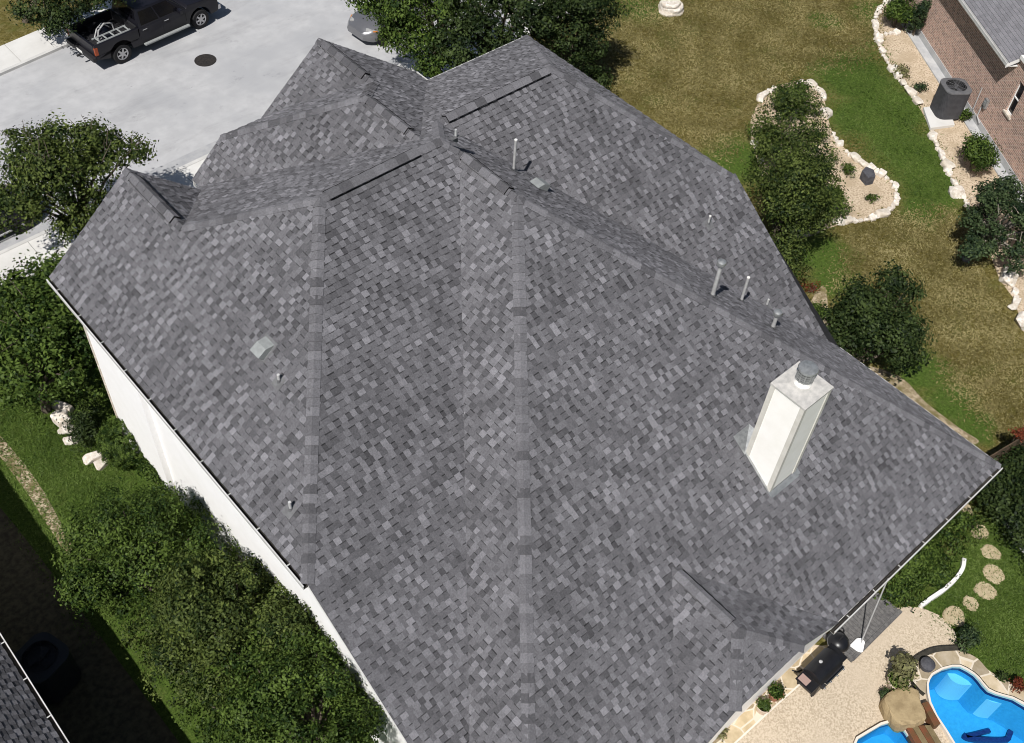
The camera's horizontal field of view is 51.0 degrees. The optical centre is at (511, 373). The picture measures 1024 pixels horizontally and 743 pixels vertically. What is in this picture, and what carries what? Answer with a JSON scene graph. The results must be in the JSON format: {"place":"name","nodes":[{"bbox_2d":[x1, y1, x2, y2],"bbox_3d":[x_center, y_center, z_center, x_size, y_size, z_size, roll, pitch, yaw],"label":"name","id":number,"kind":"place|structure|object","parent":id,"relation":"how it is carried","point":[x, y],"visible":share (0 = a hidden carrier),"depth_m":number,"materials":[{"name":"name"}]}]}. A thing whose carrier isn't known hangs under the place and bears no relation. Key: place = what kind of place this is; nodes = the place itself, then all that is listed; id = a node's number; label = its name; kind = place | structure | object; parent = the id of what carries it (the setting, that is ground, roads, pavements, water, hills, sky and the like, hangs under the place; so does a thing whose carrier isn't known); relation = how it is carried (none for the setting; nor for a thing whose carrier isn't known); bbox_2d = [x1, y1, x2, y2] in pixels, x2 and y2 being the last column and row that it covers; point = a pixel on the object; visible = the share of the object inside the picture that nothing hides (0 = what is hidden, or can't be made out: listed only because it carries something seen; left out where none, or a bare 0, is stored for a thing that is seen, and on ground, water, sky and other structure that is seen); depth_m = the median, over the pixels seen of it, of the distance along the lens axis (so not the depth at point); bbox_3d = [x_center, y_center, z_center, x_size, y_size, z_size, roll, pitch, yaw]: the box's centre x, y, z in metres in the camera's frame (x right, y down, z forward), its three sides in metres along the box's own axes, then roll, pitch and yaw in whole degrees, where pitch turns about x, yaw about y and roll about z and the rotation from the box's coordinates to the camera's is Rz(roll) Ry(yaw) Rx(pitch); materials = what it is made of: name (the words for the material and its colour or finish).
{"place":"outdoors","nodes":[
{"label":"outdoors","id":0,"kind":"place"},
{"bbox_2d":[0,0,111,70],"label":"sidewalk","id":1,"kind":"structure","parent":0,"point":[23,48],"depth_m":45.40,"materials":[{"name":"concrete"}]},
{"bbox_2d":[0,361,150,648],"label":"green grass","id":2,"kind":"structure","parent":0,"point":[52,463],"depth_m":31.75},
{"bbox_2d":[0,508,178,742],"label":"shaded soil","id":3,"kind":"structure","parent":0,"point":[104,700],"depth_m":28.20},
{"bbox_2d":[15,632,80,703],"bbox_3d":[-11.704,7.428,27.087,1.163,1.330,1.163,27,53,17],"label":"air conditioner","id":4,"kind":"object","parent":3,"relation":"on","point":[49,665],"visible":0.8,"depth_m":26.76,"materials":[{"name":"black metal"}]},
{"bbox_2d":[0,0,495,239],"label":"road","id":5,"kind":"structure","parent":0,"point":[172,97],"depth_m":44.49,"materials":[{"name":"concrete"}]},
{"bbox_2d":[0,185,34,236],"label":"parked car","id":6,"kind":"object","parent":5,"relation":"on","point":[27,228],"visible":0.24,"depth_m":37.78,"materials":[{"name":"black paint"}]},
{"bbox_2d":[66,0,220,62],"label":"pickup truck","id":7,"kind":"object","parent":5,"relation":"on","point":[147,22],"visible":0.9,"depth_m":45.00,"materials":[{"name":"grey paint"}]},
{"bbox_2d":[94,22,114,39],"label":"hand truck","id":8,"kind":"object","parent":7,"relation":"in","point":[96,31],"visible":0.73,"depth_m":44.60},
{"bbox_2d":[91,25,130,43],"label":"ladder","id":9,"kind":"object","parent":7,"relation":"in","point":[108,32],"visible":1,"depth_m":44.41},
{"bbox_2d":[194,54,215,66],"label":"manhole","id":10,"kind":"object","parent":5,"relation":"on","point":[204,60],"visible":1,"depth_m":45.56,"materials":[{"name":"metal"}]},
{"bbox_2d":[0,3,532,254],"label":"kerb","id":11,"kind":"structure","parent":5,"relation":"on","point":[33,58],"depth_m":44.17,"materials":[{"name":"concrete"}]},
{"bbox_2d":[0,0,534,250],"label":"gutter pan","id":12,"kind":"object","parent":5,"relation":"on","point":[9,241],"visible":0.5,"depth_m":40.92,"materials":[{"name":"concrete"}]},
{"bbox_2d":[347,0,436,46],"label":"parked car","id":13,"kind":"object","parent":5,"relation":"on","point":[359,26],"visible":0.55,"depth_m":46.57,"materials":[{"name":"silver metal"}]},
{"bbox_2d":[0,2,566,284],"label":"sidewalk","id":14,"kind":"structure","parent":0,"point":[42,244],"depth_m":37.79,"materials":[{"name":"concrete"}]},
{"bbox_2d":[0,0,1023,742],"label":"ground","id":15,"kind":"structure","parent":0,"point":[928,390],"depth_m":40.12,"materials":[{"name":"green plant"}]},
{"bbox_2d":[0,633,68,742],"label":"shingled house","id":16,"kind":"structure","parent":15,"relation":"on","point":[26,716],"depth_m":23.66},
{"bbox_2d":[0,436,71,554],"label":"gravel strip","id":17,"kind":"object","parent":15,"relation":"on","point":[29,487],"visible":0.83,"depth_m":31.43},
{"bbox_2d":[0,247,105,415],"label":"side tree","id":18,"kind":"object","parent":15,"relation":"on","point":[28,317],"visible":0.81,"depth_m":30.76,"materials":[{"name":"green plant"}]},
{"bbox_2d":[50,409,72,427],"bbox_3d":[-13.784,1.322,32.928,0.550,0.399,0.574,-33,59,-27],"label":"boulder","id":19,"kind":"object","parent":15,"relation":"on","point":[54,415],"visible":0.88,"depth_m":32.78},
{"bbox_2d":[51,400,73,412],"bbox_3d":[-13.911,1.016,33.235,0.757,0.304,0.288,17,51,10],"label":"boulder","id":20,"kind":"object","parent":15,"relation":"on","point":[64,405],"visible":0.72,"depth_m":33.14,"materials":[{"name":"stone"}]},
{"bbox_2d":[57,425,77,434],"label":"boulder","id":21,"kind":"object","parent":15,"relation":"on","point":[60,430],"visible":0.51,"depth_m":32.63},
{"bbox_2d":[4,0,135,39],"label":"street tree","id":22,"kind":"object","parent":15,"relation":"on","point":[54,21],"visible":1,"depth_m":43.38,"materials":[{"name":"green plant"}]},
{"bbox_2d":[0,108,158,249],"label":"street tree","id":23,"kind":"object","parent":15,"relation":"on","point":[62,175],"visible":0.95,"depth_m":34.49,"materials":[{"name":"green plant"}]},
{"bbox_2d":[56,394,108,458],"bbox_3d":[-12.821,1.528,32.428,1.678,1.052,1.668,-33,59,-27],"label":"shrub","id":24,"kind":"object","parent":15,"relation":"on","point":[85,422],"visible":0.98,"depth_m":32.22,"materials":[{"name":"green plant"}]},
{"bbox_2d":[82,451,101,464],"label":"boulder","id":25,"kind":"object","parent":15,"relation":"on","point":[90,458],"visible":0.78,"depth_m":31.99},
{"bbox_2d":[93,457,107,470],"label":"boulder","id":26,"kind":"object","parent":15,"relation":"on","point":[99,464],"visible":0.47,"depth_m":31.90,"materials":[{"name":"stone"}]},
{"bbox_2d":[94,417,144,470],"bbox_3d":[-11.433,2.022,31.716,1.634,1.620,1.581,-12,52,-14],"label":"round shrub","id":27,"kind":"object","parent":15,"relation":"on","point":[109,450],"visible":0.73,"depth_m":31.28,"materials":[{"name":"green plant"}]},
{"bbox_2d":[47,477,243,632],"bbox_3d":[-9.691,4.568,28.076,4.694,4.303,5.521,-33,59,-27],"label":"side tree","id":28,"kind":"object","parent":15,"relation":"on","point":[154,515],"visible":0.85,"depth_m":26.95,"materials":[{"name":"green plant"}]},
{"bbox_2d":[133,456,168,492],"bbox_3d":[-10.360,2.895,31.472,1.019,1.029,1.673,-33,59,-27],"label":"shrub","id":29,"kind":"object","parent":15,"relation":"on","point":[148,469],"visible":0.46,"depth_m":31.22,"materials":[{"name":"green plant"}]},
{"bbox_2d":[114,546,324,717],"bbox_3d":[-6.756,6.464,26.347,4.676,4.743,6.084,-33,59,-27],"label":"side tree","id":30,"kind":"object","parent":15,"relation":"on","point":[195,621],"visible":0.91,"depth_m":25.24,"materials":[{"name":"green plant"}]},
{"bbox_2d":[171,605,394,742],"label":"side tree","id":31,"kind":"object","parent":15,"relation":"on","point":[256,712],"visible":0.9,"depth_m":23.89,"materials":[{"name":"green plant"}]},
{"bbox_2d":[344,0,482,77],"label":"front tree","id":32,"kind":"object","parent":15,"relation":"on","point":[397,26],"visible":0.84,"depth_m":41.10,"materials":[{"name":"green plant"}]},
{"bbox_2d":[419,0,575,66],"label":"front tree","id":33,"kind":"object","parent":15,"relation":"on","point":[476,23],"visible":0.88,"depth_m":40.17,"materials":[{"name":"green plant"}]},
{"bbox_2d":[46,35,1002,742],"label":"house","id":34,"kind":"structure","parent":15,"relation":"on","point":[526,389],"depth_m":24.88,"materials":[{"name":"grey"}]},
{"bbox_2d":[523,0,636,89],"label":"front tree","id":35,"kind":"object","parent":15,"relation":"on","point":[582,15],"visible":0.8,"depth_m":42.35,"materials":[{"name":"green plant"}]},
{"bbox_2d":[658,0,683,16],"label":"stone stack","id":36,"kind":"object","parent":15,"relation":"on","point":[670,8],"visible":1,"depth_m":49.75,"materials":[{"name":"stone"}]},
{"bbox_2d":[538,0,898,167],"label":"dry grass","id":37,"kind":"structure","parent":15,"relation":"on","point":[766,33],"depth_m":48.22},
{"bbox_2d":[712,645,827,742],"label":"flower bed","id":38,"kind":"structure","parent":15,"relation":"on","point":[744,722],"depth_m":28.41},
{"bbox_2d":[755,693,771,714],"bbox_3d":[6.615,8.663,28.069,0.505,0.541,0.446,-33,59,-27],"label":"potted plant","id":39,"kind":"object","parent":38,"relation":"on","point":[763,705],"visible":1,"depth_m":27.94,"materials":[{"name":"green plant"}]},
{"bbox_2d":[767,681,786,701],"bbox_3d":[6.993,8.408,28.295,0.537,0.569,0.552,-33,59,-27],"label":"potted plant","id":40,"kind":"object","parent":38,"relation":"on","point":[775,692],"visible":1,"depth_m":28.20,"materials":[{"name":"green plant"}]},
{"bbox_2d":[734,75,848,282],"bbox_3d":[9.871,-7.067,38.621,4.325,5.397,8.608,0,50,-4],"label":"ornamental tree","id":41,"kind":"object","parent":15,"relation":"on","point":[798,178],"visible":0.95,"depth_m":36.96,"materials":[{"name":"green plant"}]},
{"bbox_2d":[801,280,820,292],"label":"plant","id":42,"kind":"object","parent":15,"relation":"on","point":[811,289],"visible":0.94,"depth_m":38.27,"materials":[{"name":"red plant"}]},
{"bbox_2d":[750,81,894,236],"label":"island bed","id":43,"kind":"object","parent":15,"relation":"on","point":[856,187],"visible":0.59,"depth_m":42.73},
{"bbox_2d":[743,77,825,140],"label":"shrub","id":44,"kind":"object","parent":43,"relation":"on","point":[798,89],"visible":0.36,"depth_m":44.13,"materials":[{"name":"green plant"}]},
{"bbox_2d":[748,118,844,164],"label":"shrub","id":45,"kind":"object","parent":43,"relation":"on","point":[832,152],"visible":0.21,"depth_m":43.00,"materials":[{"name":"green plant"}]},
{"bbox_2d":[820,107,832,118],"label":"boulder","id":46,"kind":"object","parent":43,"relation":"on","point":[829,112],"visible":0.77,"depth_m":45.34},
{"bbox_2d":[822,184,854,219],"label":"shrub","id":47,"kind":"object","parent":43,"relation":"on","point":[841,193],"visible":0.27,"depth_m":40.87,"materials":[{"name":"green plant"}]},
{"bbox_2d":[841,161,856,177],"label":"plant","id":48,"kind":"object","parent":43,"relation":"on","point":[848,168],"visible":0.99,"depth_m":42.72,"materials":[{"name":"green plant"}]},
{"bbox_2d":[859,167,874,185],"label":"rock","id":49,"kind":"object","parent":43,"relation":"on","point":[867,176],"visible":1,"depth_m":42.56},
{"bbox_2d":[864,193,881,203],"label":"plant","id":50,"kind":"object","parent":43,"relation":"on","point":[870,196],"visible":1,"depth_m":41.84,"materials":[{"name":"green plant"}]},
{"bbox_2d":[874,208,890,217],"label":"edging stone","id":51,"kind":"object","parent":43,"relation":"on","point":[884,212],"visible":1,"depth_m":41.37,"materials":[{"name":"stone"}]},
{"bbox_2d":[821,259,938,381],"bbox_3d":[12.103,-1.472,35.237,4.529,3.627,4.008,-33,59,-27],"label":"ornamental tree","id":52,"kind":"object","parent":15,"relation":"on","point":[865,319],"visible":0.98,"depth_m":34.16,"materials":[{"name":"green plant"}]},
{"bbox_2d":[804,30,969,212],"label":"green grass","id":53,"kind":"structure","parent":15,"relation":"on","point":[897,129],"depth_m":45.42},
{"bbox_2d":[889,651,919,690],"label":"ornamental grass","id":54,"kind":"object","parent":15,"relation":"on","point":[904,665],"depth_m":28.25,"materials":[{"name":"green plant"}]},
{"bbox_2d":[906,728,920,742],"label":"wooden plank","id":55,"kind":"object","parent":15,"relation":"on","point":[912,737],"visible":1,"depth_m":27.82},
{"bbox_2d":[807,200,1023,446],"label":"dry grass","id":56,"kind":"structure","parent":15,"relation":"on","point":[962,285],"depth_m":38.62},
{"bbox_2d":[913,726,927,742],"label":"wooden plank","id":57,"kind":"object","parent":15,"relation":"on","point":[920,735],"visible":0.55,"depth_m":27.80,"materials":[{"name":"brown wood"}]},
{"bbox_2d":[918,725,934,742],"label":"wooden plank","id":58,"kind":"object","parent":15,"relation":"on","point":[926,734],"visible":0.57,"depth_m":27.83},
{"bbox_2d":[874,508,987,613],"bbox_3d":[12.246,5.375,31.004,4.741,1.089,1.643,-33,59,-27],"label":"shrub bed","id":59,"kind":"object","parent":15,"relation":"on","point":[920,568],"visible":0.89,"depth_m":30.66,"materials":[{"name":"green plant"}]},
{"bbox_2d":[922,701,940,728],"bbox_3d":[10.993,9.026,28.277,0.201,0.390,0.644,-11,52,-13],"label":"wooden plank","id":60,"kind":"object","parent":15,"relation":"on","point":[931,719],"visible":0.65,"depth_m":28.13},
{"bbox_2d":[925,725,940,742],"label":"wooden plank","id":61,"kind":"object","parent":15,"relation":"on","point":[932,733],"visible":0.55,"depth_m":27.84,"materials":[{"name":"brown wood"}]},
{"bbox_2d":[919,558,965,608],"bbox_3d":[12.516,6.072,30.973,2.330,0.160,0.321,-33,59,-27],"label":"garden edging","id":62,"kind":"object","parent":15,"relation":"on","point":[940,592],"visible":0.93,"depth_m":30.81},
{"bbox_2d":[940,158,955,167],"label":"edging stone","id":63,"kind":"object","parent":15,"relation":"on","point":[945,162],"visible":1,"depth_m":43.54,"materials":[{"name":"stone"}]},
{"bbox_2d":[878,6,1023,312],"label":"house bed","id":64,"kind":"object","parent":15,"relation":"on","point":[908,54],"visible":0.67,"depth_m":45.28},
{"bbox_2d":[877,0,916,28],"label":"shrub","id":65,"kind":"object","parent":64,"relation":"on","point":[898,10],"visible":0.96,"depth_m":49.45,"materials":[{"name":"green plant"}]},
{"bbox_2d":[893,63,910,78],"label":"plant","id":66,"kind":"object","parent":64,"relation":"on","point":[901,69],"visible":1,"depth_m":47.65,"materials":[{"name":"green plant"}]},
{"bbox_2d":[905,87,917,97],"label":"edging stone","id":67,"kind":"object","parent":64,"relation":"on","point":[911,91],"visible":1,"depth_m":46.70,"materials":[{"name":"stone"}]},
{"bbox_2d":[905,0,931,35],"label":"conifer","id":68,"kind":"object","parent":64,"relation":"on","point":[921,10],"visible":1,"depth_m":48.97,"materials":[{"name":"green plant"}]},
{"bbox_2d":[911,81,928,92],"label":"plant","id":69,"kind":"object","parent":64,"relation":"on","point":[920,86],"visible":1,"depth_m":46.88,"materials":[{"name":"green plant"}]},
{"bbox_2d":[923,107,954,129],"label":"equipment pad","id":70,"kind":"object","parent":64,"relation":"on","point":[933,121],"visible":0.71,"depth_m":45.49,"materials":[{"name":"concrete"}]},
{"bbox_2d":[930,78,971,119],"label":"air conditioner","id":71,"kind":"object","parent":70,"relation":"on","point":[950,98],"visible":1,"depth_m":45.17,"materials":[{"name":"black"}]},
{"bbox_2d":[959,108,973,121],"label":"plant","id":72,"kind":"object","parent":64,"relation":"on","point":[966,113],"visible":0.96,"depth_m":45.52,"materials":[{"name":"green plant"}]},
{"bbox_2d":[957,130,1002,175],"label":"shrub","id":73,"kind":"object","parent":64,"relation":"on","point":[979,150],"visible":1,"depth_m":42.41,"materials":[{"name":"green plant"}]},
{"bbox_2d":[998,266,1018,285],"bbox_3d":[18.309,-3.593,39.448,0.605,0.409,0.832,22,52,14],"label":"boulder","id":74,"kind":"object","parent":64,"relation":"on","point":[1005,278],"visible":0.87,"depth_m":39.30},
{"bbox_2d":[1015,311,1023,330],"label":"boulder","id":75,"kind":"object","parent":64,"relation":"on","point":[1019,319],"visible":1,"depth_m":37.85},
{"bbox_2d":[942,606,964,626],"bbox_3d":[12.519,6.844,30.395,0.630,0.064,0.645,9,50,4],"label":"stepping stone","id":76,"kind":"object","parent":15,"relation":"on","point":[946,616],"visible":0.95,"depth_m":30.36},
{"bbox_2d":[889,0,1023,201],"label":"brick house","id":77,"kind":"structure","parent":15,"relation":"on","point":[977,46],"depth_m":44.52,"materials":[{"name":"brick"}]},
{"bbox_2d":[1003,82,1023,119],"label":"window","id":78,"kind":"structure","parent":77,"relation":"in","point":[1020,89],"depth_m":43.05,"materials":[{"name":"black glass"}]},
{"bbox_2d":[948,185,964,198],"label":"boulder","id":79,"kind":"object","parent":15,"relation":"on","point":[957,192],"visible":1,"depth_m":42.40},
{"bbox_2d":[951,621,987,653],"bbox_3d":[12.549,7.322,29.422,0.851,1.007,0.847,-33,59,-27],"label":"plant","id":80,"kind":"object","parent":15,"relation":"on","point":[969,636],"visible":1,"depth_m":29.28,"materials":[{"name":"green plant"}]},
{"bbox_2d":[962,595,978,610],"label":"stepping stone","id":81,"kind":"object","parent":15,"relation":"on","point":[970,601],"visible":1,"depth_m":30.67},
{"bbox_2d":[920,493,1023,679],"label":"green grass","id":82,"kind":"structure","parent":15,"relation":"on","point":[1006,569],"depth_m":30.76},
{"bbox_2d":[970,525,988,538],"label":"stepping stone","id":83,"kind":"object","parent":15,"relation":"on","point":[985,530],"visible":0.6,"depth_m":32.24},
{"bbox_2d":[973,581,996,599],"bbox_3d":[13.689,6.262,30.975,0.589,0.062,0.613,-33,59,-27],"label":"stepping stone","id":84,"kind":"object","parent":15,"relation":"on","point":[981,593],"visible":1,"depth_m":30.94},
{"bbox_2d":[956,169,1023,274],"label":"juniper","id":85,"kind":"object","parent":15,"relation":"on","point":[985,238],"visible":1,"depth_m":38.48,"materials":[{"name":"green plant"}]},
{"bbox_2d":[981,544,1000,559],"bbox_3d":[14.219,5.305,31.824,0.552,0.064,0.600,-33,59,-27],"label":"stepping stone","id":86,"kind":"object","parent":15,"relation":"on","point":[984,549],"visible":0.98,"depth_m":31.80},
{"bbox_2d":[983,564,1004,583],"bbox_3d":[14.094,5.842,31.359,0.641,0.063,0.634,-33,59,-27],"label":"stepping stone","id":87,"kind":"object","parent":15,"relation":"on","point":[993,569],"visible":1,"depth_m":31.33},
{"bbox_2d":[972,441,1023,575],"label":"hedge","id":88,"kind":"object","parent":15,"relation":"on","point":[1006,498],"visible":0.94,"depth_m":31.44,"materials":[{"name":"green plant"}]},
{"bbox_2d":[993,669,1008,682],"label":"plant","id":89,"kind":"object","parent":15,"relation":"on","point":[1001,676],"visible":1,"depth_m":28.97,"materials":[{"name":"green plant"}]},
{"bbox_2d":[990,437,1023,463],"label":"fence","id":90,"kind":"object","parent":15,"relation":"on","point":[1000,452],"visible":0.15,"depth_m":32.56,"materials":[{"name":"brown wood"}]},
{"bbox_2d":[1008,676,1023,693],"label":"plant","id":91,"kind":"object","parent":15,"relation":"on","point":[1018,681],"visible":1,"depth_m":28.68,"materials":[{"name":"red plant"}]},
{"bbox_2d":[1008,424,1023,443],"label":"red shrub","id":92,"kind":"object","parent":15,"relation":"on","point":[1019,432],"visible":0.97,"depth_m":32.49,"materials":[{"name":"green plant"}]},
{"bbox_2d":[737,606,987,742],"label":"patio","id":93,"kind":"structure","parent":0,"point":[842,707],"depth_m":28.60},
{"bbox_2d":[734,684,799,742],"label":"patio joint","id":94,"kind":"object","parent":93,"relation":"on","point":[763,716],"visible":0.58,"depth_m":28.15,"materials":[{"name":"beige"}]},
{"bbox_2d":[795,643,847,696],"bbox_3d":[8.175,7.966,28.405,1.540,1.095,0.720,-33,59,-27],"label":"grill","id":95,"kind":"object","parent":93,"relation":"on","point":[823,668],"visible":1,"depth_m":28.03,"materials":[{"name":"black metal"}]},
{"bbox_2d":[822,592,902,662],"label":"deck","id":96,"kind":"structure","parent":93,"relation":"on","point":[884,617],"depth_m":29.96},
{"bbox_2d":[827,632,849,652],"bbox_3d":[8.801,7.372,29.052,0.604,0.962,0.610,-33,59,-27],"label":"kettle grill","id":97,"kind":"object","parent":96,"relation":"on","point":[840,641],"visible":0.85,"depth_m":28.73,"materials":[{"name":"black metal"}]},
{"bbox_2d":[850,638,864,652],"bbox_3d":[9.548,7.455,29.436,0.413,0.095,0.354,-33,59,-27],"label":"splash block","id":98,"kind":"object","parent":96,"relation":"on","point":[857,645],"depth_m":29.39,"materials":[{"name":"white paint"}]},
{"bbox_2d":[853,720,907,742],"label":"spa","id":99,"kind":"object","parent":93,"relation":"in","point":[882,732],"visible":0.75,"depth_m":28.43,"materials":[{"name":"liquid"}]},
{"bbox_2d":[878,687,890,699],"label":"potted plant","id":100,"kind":"object","parent":93,"relation":"on","point":[883,693],"visible":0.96,"depth_m":28.45,"materials":[{"name":"plant"}]},
{"bbox_2d":[885,667,915,690],"bbox_3d":[10.380,8.152,28.572,0.907,0.857,0.811,-33,59,-27],"label":"potted plant","id":101,"kind":"object","parent":93,"relation":"on","point":[891,685],"visible":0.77,"depth_m":28.44,"materials":[{"name":"green plant"}]},
{"bbox_2d":[878,687,925,732],"bbox_3d":[10.287,8.825,28.243,1.059,0.499,1.057,-2,50,-6],"label":"waterfall rock","id":102,"kind":"object","parent":93,"relation":"on","point":[901,710],"visible":0.99,"depth_m":28.04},
{"bbox_2d":[910,645,1023,701],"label":"pool ledge","id":103,"kind":"object","parent":93,"relation":"on","point":[942,656],"visible":0.77,"depth_m":29.18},
{"bbox_2d":[919,657,935,672],"bbox_3d":[11.225,7.858,28.973,0.400,0.360,0.400,-33,59,-27],"label":"urn","id":104,"kind":"object","parent":103,"relation":"on","point":[927,664],"visible":0.98,"depth_m":28.85,"materials":[{"name":"stone"}]},
{"bbox_2d":[925,665,1023,742],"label":"swimming pool","id":105,"kind":"structure","parent":93,"relation":"in","point":[967,705],"depth_m":29.55,"materials":[{"name":"liquid"}]},
{"bbox_2d":[811,286,978,443],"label":"bare soil","id":106,"kind":"structure","parent":0,"point":[905,388],"depth_m":35.84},
{"bbox_2d":[810,299,832,323],"bbox_3d":[10.775,-2.167,37.505,1.087,0.733,0.802,28,53,18],"label":"plant","id":107,"kind":"object","parent":106,"relation":"on","point":[816,305],"visible":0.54,"depth_m":37.40,"materials":[{"name":"green plant"}]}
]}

